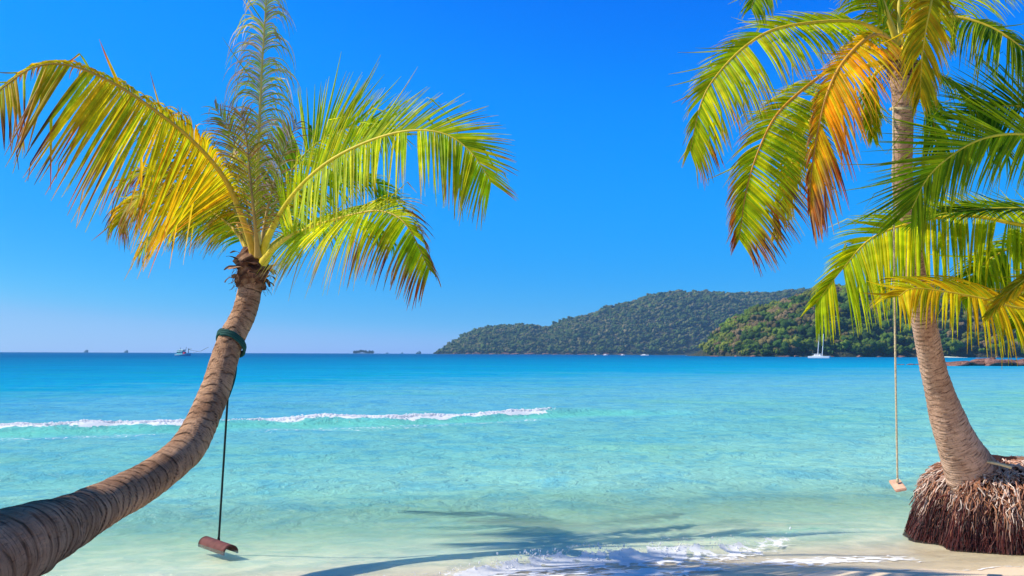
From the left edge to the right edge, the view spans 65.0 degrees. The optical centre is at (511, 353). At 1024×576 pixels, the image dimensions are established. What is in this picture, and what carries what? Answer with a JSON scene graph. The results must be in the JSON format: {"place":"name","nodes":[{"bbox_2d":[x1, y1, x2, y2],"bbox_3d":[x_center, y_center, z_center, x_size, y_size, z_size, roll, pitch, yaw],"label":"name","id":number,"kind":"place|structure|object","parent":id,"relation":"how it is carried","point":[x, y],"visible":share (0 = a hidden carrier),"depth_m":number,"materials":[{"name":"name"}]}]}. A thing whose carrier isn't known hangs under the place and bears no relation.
{"place":"outdoors","nodes":[
{"label":"outdoors","id":0,"kind":"place"},
{"bbox_2d":[0,352,1023,575],"bbox_3d":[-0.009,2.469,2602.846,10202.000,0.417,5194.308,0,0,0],"label":"sea","id":1,"kind":"structure","parent":0,"point":[624,430],"depth_m":26.12,"materials":[{"name":"blue liquid"}]},
{"bbox_2d":[175,347,207,355],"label":"fishing boat","id":2,"kind":"object","parent":1,"relation":"on","point":[182,353],"visible":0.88,"depth_m":608.83,"materials":[{"name":"paint"}]},
{"bbox_2d":[0,407,555,425],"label":"foam","id":3,"kind":"object","parent":1,"relation":"on","point":[52,423],"visible":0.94,"depth_m":29.25,"materials":[{"name":"white"}]},
{"bbox_2d":[384,527,790,575],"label":"foam","id":4,"kind":"object","parent":1,"relation":"on","point":[666,554],"visible":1,"depth_m":10.08,"materials":[{"name":"white"}]},
{"bbox_2d":[808,334,829,357],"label":"catamaran","id":5,"kind":"object","parent":1,"relation":"on","point":[818,356],"visible":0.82,"depth_m":638.34,"materials":[{"name":"paint"}]},
{"bbox_2d":[947,362,970,365],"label":"rock","id":6,"kind":"object","parent":1,"relation":"in","point":[961,364],"visible":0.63,"depth_m":195.52,"materials":[{"name":"brown stone"}]},
{"bbox_2d":[969,361,985,365],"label":"rock","id":7,"kind":"object","parent":1,"relation":"in","point":[976,363],"visible":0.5,"depth_m":199.61,"materials":[{"name":"stone"}]},
{"bbox_2d":[969,358,985,362],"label":"rock","id":8,"kind":"object","parent":1,"relation":"in","point":[981,359],"visible":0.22,"depth_m":203.07,"materials":[{"name":"stone"}]},
{"bbox_2d":[984,358,991,364],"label":"rock","id":9,"kind":"object","parent":1,"relation":"in","point":[987,360],"visible":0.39,"depth_m":199.02,"materials":[{"name":"stone"}]},
{"bbox_2d":[985,359,1011,365],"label":"rock","id":10,"kind":"object","parent":1,"relation":"in","point":[995,362],"visible":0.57,"depth_m":197.30,"materials":[{"name":"stone"}]},
{"bbox_2d":[1015,359,1023,365],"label":"rock","id":11,"kind":"object","parent":1,"relation":"in","point":[1019,362],"visible":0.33,"depth_m":200.11,"materials":[{"name":"stone"}]},
{"bbox_2d":[0,0,1023,353],"label":"sky","id":12,"kind":"structure","parent":0,"point":[606,211],"materials":[{"name":"blue"}]},
{"bbox_2d":[42,495,1023,575],"bbox_3d":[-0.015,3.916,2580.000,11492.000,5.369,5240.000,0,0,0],"label":"sand","id":13,"kind":"structure","parent":0,"point":[408,545],"depth_m":11.64,"materials":[{"name":"beige sand"}]},
{"bbox_2d":[0,0,519,575],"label":"palm tree","id":14,"kind":"object","parent":13,"relation":"on","point":[40,536],"visible":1,"depth_m":9.32,"materials":[{"name":"green plant"}]},
{"bbox_2d":[198,328,246,555],"bbox_3d":[-3.867,1.143,10.798,0.749,2.962,0.365,0,0,44],"label":"rope swing","id":15,"kind":"object","parent":14,"relation":"hanging from","point":[214,545],"visible":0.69,"depth_m":10.66,"materials":[{"name":"brown wood"}]},
{"bbox_2d":[666,0,1023,555],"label":"palm tree","id":16,"kind":"object","parent":13,"relation":"on","point":[968,498],"visible":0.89,"depth_m":7.89,"materials":[{"name":"green plant"}]},
{"bbox_2d":[888,106,911,491],"bbox_3d":[4.219,-0.609,8.681,0.293,4.173,0.353,0,0,0],"label":"rope swing","id":17,"kind":"object","parent":16,"relation":"hanging from","point":[897,485],"visible":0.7,"depth_m":8.61,"materials":[{"name":"beige fabric"}]},
{"bbox_2d":[987,460,1011,468],"bbox_3d":[6.363,1.452,10.601,0.048,0.103,0.414,0,0,-42],"label":"stick","id":18,"kind":"object","parent":16,"relation":"on","point":[1000,464],"visible":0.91,"depth_m":10.53,"materials":[{"name":"brown wood"}]},
{"bbox_2d":[801,36,1023,365],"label":"palm tree","id":19,"kind":"object","parent":13,"relation":"on","point":[991,268],"visible":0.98,"depth_m":8.55,"materials":[{"name":"green plant"}]},
{"bbox_2d":[437,296,789,354],"bbox_3d":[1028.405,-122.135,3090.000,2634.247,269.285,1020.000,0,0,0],"label":"hill","id":20,"kind":"structure","parent":0,"point":[689,344],"depth_m":2663.12,"materials":[{"name":"green plant"}]},
{"bbox_2d":[433,285,843,353],"bbox_3d":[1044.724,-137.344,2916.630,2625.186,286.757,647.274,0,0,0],"label":"forest","id":21,"kind":"object","parent":20,"relation":"on","point":[570,330],"visible":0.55,"depth_m":2779.58,"materials":[{"name":"green plant"}]},
{"bbox_2d":[686,304,1023,357],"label":"hill","id":22,"kind":"structure","parent":0,"point":[969,353],"depth_m":966.83,"materials":[{"name":"green plant"}]},
{"bbox_2d":[697,281,1023,355],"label":"forest","id":23,"kind":"object","parent":22,"relation":"on","point":[782,326],"visible":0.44,"depth_m":1002.21,"materials":[{"name":"green plant"}]},
{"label":"islet","id":24,"kind":"structure","parent":0,"visible":0},
{"bbox_2d":[353,350,373,352],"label":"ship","id":25,"kind":"object","parent":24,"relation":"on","point":[363,351],"visible":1,"depth_m":4187.16,"materials":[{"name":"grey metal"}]}
]}

